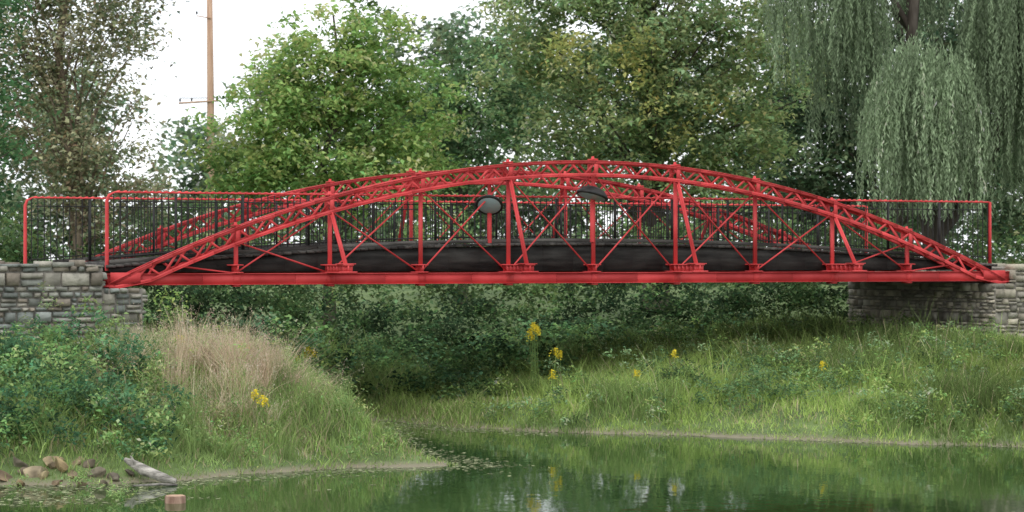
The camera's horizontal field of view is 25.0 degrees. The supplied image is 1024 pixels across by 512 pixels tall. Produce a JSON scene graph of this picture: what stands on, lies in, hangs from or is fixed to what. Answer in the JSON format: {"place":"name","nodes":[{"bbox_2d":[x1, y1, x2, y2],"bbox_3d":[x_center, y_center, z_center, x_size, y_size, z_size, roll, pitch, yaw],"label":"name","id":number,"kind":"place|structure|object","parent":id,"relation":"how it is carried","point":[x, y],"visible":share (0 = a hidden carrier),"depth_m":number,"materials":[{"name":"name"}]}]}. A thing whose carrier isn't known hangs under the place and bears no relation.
{"place":"outdoors","nodes":[
{"label":"outdoors","id":0,"kind":"place"},
{"bbox_2d":[0,420,1023,511],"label":"water","id":1,"kind":"structure","parent":0,"point":[583,472],"depth_m":30.85,"materials":[{"name":"green liquid"}]},
{"bbox_2d":[3,468,140,499],"bbox_3d":[-5.484,2.926,29.554,2.836,0.378,1.255,0,0,38],"label":"water weed","id":2,"kind":"object","parent":1,"relation":"in","point":[120,492],"visible":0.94,"depth_m":28.88,"materials":[{"name":"green plant"}]},
{"bbox_2d":[165,494,185,503],"bbox_3d":[-4.120,3.374,28.298,0.256,0.891,0.256,0,0,0],"label":"wooden post","id":3,"kind":"object","parent":1,"relation":"in","point":[175,499],"visible":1,"depth_m":28.20,"materials":[{"name":"brown wood"}]},
{"bbox_2d":[0,420,1017,506],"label":"duckweed","id":4,"kind":"object","parent":1,"relation":"on","point":[339,470],"visible":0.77,"depth_m":31.92,"materials":[{"name":"green plant"}]},
{"bbox_2d":[0,260,1023,485],"bbox_3d":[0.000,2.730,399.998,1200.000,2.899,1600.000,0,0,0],"label":"ground","id":5,"kind":"structure","parent":0,"point":[415,462],"depth_m":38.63,"materials":[{"name":"green plant"}]},
{"bbox_2d":[0,470,12,480],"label":"rock","id":6,"kind":"object","parent":5,"relation":"on","point":[3,474],"visible":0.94,"depth_m":30.61,"materials":[{"name":"brown stone"}]},
{"bbox_2d":[16,479,24,486],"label":"rock","id":7,"kind":"object","parent":5,"relation":"on","point":[20,481],"visible":0.91,"depth_m":30.27,"materials":[{"name":"brown stone"}]},
{"bbox_2d":[13,457,29,467],"bbox_3d":[-6.596,2.804,31.060,0.295,0.126,0.274,30,-17,-27],"label":"rock","id":8,"kind":"object","parent":5,"relation":"on","point":[17,462],"visible":0.9,"depth_m":30.96,"materials":[{"name":"grey stone"}]},
{"bbox_2d":[17,467,26,474],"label":"rock","id":9,"kind":"object","parent":5,"relation":"on","point":[21,470],"visible":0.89,"depth_m":30.82,"materials":[{"name":"brown stone"}]},
{"bbox_2d":[0,0,61,242],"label":"maple tree","id":10,"kind":"object","parent":5,"relation":"on","point":[3,92],"visible":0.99,"depth_m":49.98,"materials":[{"name":"green plant"}]},
{"bbox_2d":[23,466,47,477],"bbox_3d":[-6.355,2.889,30.746,0.345,0.199,0.392,13,26,9],"label":"rock","id":11,"kind":"object","parent":5,"relation":"on","point":[31,471],"visible":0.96,"depth_m":30.67,"materials":[{"name":"brown stone"}]},
{"bbox_2d":[39,471,49,479],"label":"rock","id":12,"kind":"object","parent":5,"relation":"on","point":[43,474],"visible":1,"depth_m":30.57,"materials":[{"name":"brown stone"}]},
{"bbox_2d":[48,461,55,468],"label":"rock","id":13,"kind":"object","parent":5,"relation":"on","point":[52,465],"visible":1,"depth_m":30.88,"materials":[{"name":"brown stone"}]},
{"bbox_2d":[43,456,64,466],"bbox_3d":[-6.175,2.769,31.098,0.278,0.162,0.325,0,0,39],"label":"rock","id":14,"kind":"object","parent":5,"relation":"on","point":[49,459],"visible":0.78,"depth_m":31.01,"materials":[{"name":"beige stone"}]},
{"bbox_2d":[51,480,62,484],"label":"rock","id":15,"kind":"object","parent":5,"relation":"on","point":[55,482],"visible":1,"depth_m":30.43,"materials":[{"name":"brown stone"}]},
{"bbox_2d":[55,457,68,472],"bbox_3d":[-6.000,2.782,30.798,0.137,0.214,0.316,0,0,-25],"label":"rock","id":16,"kind":"object","parent":5,"relation":"on","point":[61,464],"visible":1,"depth_m":30.69,"materials":[{"name":"brown stone"}]},
{"bbox_2d":[3,281,141,352],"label":"roadside weeds","id":17,"kind":"object","parent":5,"relation":"on","point":[54,323],"visible":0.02,"depth_m":38.19,"materials":[{"name":"green plant"}]},
{"bbox_2d":[67,469,80,481],"bbox_3d":[-5.816,2.901,30.614,0.132,0.117,0.308,-10,25,-32],"label":"rock","id":18,"kind":"object","parent":5,"relation":"on","point":[71,472],"visible":0.69,"depth_m":30.56,"materials":[{"name":"brown stone"}]},
{"bbox_2d":[0,260,147,344],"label":"stone abutment","id":19,"kind":"object","parent":5,"relation":"on","point":[71,281],"visible":0.44,"depth_m":39.28,"materials":[{"name":"grey stone"}]},
{"bbox_2d":[23,156,1009,288],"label":"bowstring truss bridge","id":20,"kind":"structure","parent":19,"relation":"on","point":[236,261],"depth_m":44.15,"materials":[{"name":"red paint"}]},
{"bbox_2d":[475,195,502,242],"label":"flood lamp","id":21,"kind":"object","parent":20,"relation":"on","point":[491,206],"visible":1,"depth_m":42.90,"materials":[{"name":"metal"}]},
{"bbox_2d":[576,185,607,241],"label":"flood lamp","id":22,"kind":"object","parent":20,"relation":"attached to","point":[592,193],"visible":1,"depth_m":43.55,"materials":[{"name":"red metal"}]},
{"bbox_2d":[69,456,83,465],"bbox_3d":[-5.855,2.772,31.043,0.144,0.076,0.278,1,27,23],"label":"rock","id":23,"kind":"object","parent":5,"relation":"on","point":[78,463],"visible":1,"depth_m":31.02,"materials":[{"name":"brown stone"}]},
{"bbox_2d":[77,480,87,485],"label":"rock","id":24,"kind":"object","parent":5,"relation":"on","point":[82,483],"visible":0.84,"depth_m":30.39,"materials":[{"name":"brown stone"}]},
{"bbox_2d":[82,459,95,467],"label":"rock","id":25,"kind":"object","parent":5,"relation":"on","point":[91,462],"visible":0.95,"depth_m":30.96,"materials":[{"name":"stone"}]},
{"bbox_2d":[0,0,189,257],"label":"ash tree","id":26,"kind":"object","parent":5,"relation":"on","point":[73,164],"visible":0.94,"depth_m":57.59,"materials":[{"name":"green plant"}]},
{"bbox_2d":[87,466,105,476],"bbox_3d":[-5.530,2.895,30.794,0.261,0.156,0.158,-21,-9,-16],"label":"rock","id":27,"kind":"object","parent":5,"relation":"on","point":[98,471],"visible":0.96,"depth_m":30.74,"materials":[{"name":"grey stone"}]},
{"bbox_2d":[0,294,221,461],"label":"honeysuckle bush","id":28,"kind":"object","parent":5,"relation":"on","point":[11,350],"visible":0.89,"depth_m":32.70,"materials":[{"name":"green plant"}]},
{"bbox_2d":[106,472,119,481],"bbox_3d":[-5.293,2.952,30.799,0.205,0.131,0.153,16,-12,31],"label":"rock","id":29,"kind":"object","parent":5,"relation":"on","point":[114,476],"visible":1,"depth_m":30.74,"materials":[{"name":"grey stone"}]},
{"bbox_2d":[125,469,134,475],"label":"rock","id":30,"kind":"object","parent":5,"relation":"on","point":[131,473],"visible":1,"depth_m":30.89,"materials":[{"name":"grey stone"}]},
{"bbox_2d":[124,456,177,486],"bbox_3d":[-4.742,2.841,30.513,0.648,0.370,1.120,0,0,-16],"label":"driftwood log","id":31,"kind":"object","parent":5,"relation":"on","point":[142,469],"visible":1,"depth_m":30.67,"materials":[{"name":"grey wood"}]},
{"bbox_2d":[0,299,410,480],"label":"tall dry grass","id":32,"kind":"structure","parent":5,"relation":"on","point":[227,383],"depth_m":33.99,"materials":[{"name":"beige plant"}]},
{"bbox_2d":[34,292,363,431],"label":"grass seed heads","id":33,"kind":"object","parent":32,"relation":"attached to","point":[270,347],"depth_m":34.83,"materials":[{"name":"beige plant"}]},
{"bbox_2d":[149,285,367,400],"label":"ragweed bush","id":34,"kind":"object","parent":5,"relation":"on","point":[223,328],"visible":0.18,"depth_m":41.17,"materials":[{"name":"green plant"}]},
{"bbox_2d":[115,324,416,470],"bbox_3d":[-3.631,2.065,35.476,4.523,2.041,6.721,0,0,0],"label":"goldenrod foliage","id":35,"kind":"object","parent":5,"relation":"on","point":[159,361],"visible":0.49,"depth_m":33.74,"materials":[{"name":"green plant"}]},
{"bbox_2d":[175,0,486,328],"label":"sycamore tree","id":36,"kind":"object","parent":5,"relation":"on","point":[289,101],"visible":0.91,"depth_m":61.37,"materials":[{"name":"green plant"}]},
{"bbox_2d":[142,296,789,406],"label":"bramble thicket","id":37,"kind":"object","parent":5,"relation":"on","point":[439,370],"visible":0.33,"depth_m":48.58,"materials":[{"name":"green plant"}]},
{"bbox_2d":[363,24,568,304],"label":"walnut tree","id":38,"kind":"object","parent":5,"relation":"on","point":[461,147],"visible":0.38,"depth_m":71.57,"materials":[{"name":"green plant"}]},
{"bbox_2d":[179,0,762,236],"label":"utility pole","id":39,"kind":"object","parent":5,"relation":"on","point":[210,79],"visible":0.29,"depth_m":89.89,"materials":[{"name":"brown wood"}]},
{"bbox_2d":[1,240,966,357],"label":"undergrowth","id":40,"kind":"object","parent":5,"relation":"on","point":[205,298],"visible":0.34,"depth_m":52.91,"materials":[{"name":"green plant"}]},
{"bbox_2d":[178,322,828,423],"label":"goldenrod plant","id":41,"kind":"object","parent":5,"relation":"on","point":[534,327],"visible":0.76,"depth_m":42.91,"materials":[{"name":"yellow plant"}]},
{"bbox_2d":[0,0,1023,286],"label":"distant tree line","id":42,"kind":"object","parent":5,"relation":"on","point":[400,52],"visible":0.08,"depth_m":92.08,"materials":[{"name":"green plant"}]},
{"bbox_2d":[0,168,1023,330],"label":"shrub hedge","id":43,"kind":"object","parent":5,"relation":"on","point":[9,250],"visible":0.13,"depth_m":58.06,"materials":[{"name":"green plant"}]},
{"bbox_2d":[248,287,1023,446],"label":"meadow grass","id":44,"kind":"structure","parent":5,"relation":"on","point":[983,386],"depth_m":41.49,"materials":[{"name":"green plant"}]},
{"bbox_2d":[456,0,835,312],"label":"oak tree","id":45,"kind":"object","parent":5,"relation":"on","point":[654,80],"visible":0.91,"depth_m":63.86,"materials":[{"name":"green plant"}]},
{"bbox_2d":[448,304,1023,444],"bbox_3d":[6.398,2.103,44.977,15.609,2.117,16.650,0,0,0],"label":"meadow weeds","id":46,"kind":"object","parent":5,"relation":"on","point":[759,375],"visible":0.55,"depth_m":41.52,"materials":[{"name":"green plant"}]},
{"bbox_2d":[710,0,1023,261],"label":"elm tree","id":47,"kind":"object","parent":5,"relation":"on","point":[845,154],"visible":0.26,"depth_m":73.28,"materials":[{"name":"green plant"}]},
{"bbox_2d":[756,0,1023,257],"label":"weeping willow tree","id":48,"kind":"object","parent":5,"relation":"on","point":[939,109],"visible":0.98,"depth_m":56.36,"materials":[{"name":"green plant"}]},
{"bbox_2d":[846,263,1023,339],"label":"stone abutment","id":49,"kind":"object","parent":5,"relation":"on","point":[982,302],"visible":0.39,"depth_m":48.52,"materials":[{"name":"grey stone"}]},
{"bbox_2d":[0,0,1023,259],"label":"sky","id":50,"kind":"structure","parent":0,"point":[235,22],"materials":[{"name":"white"}]}
]}

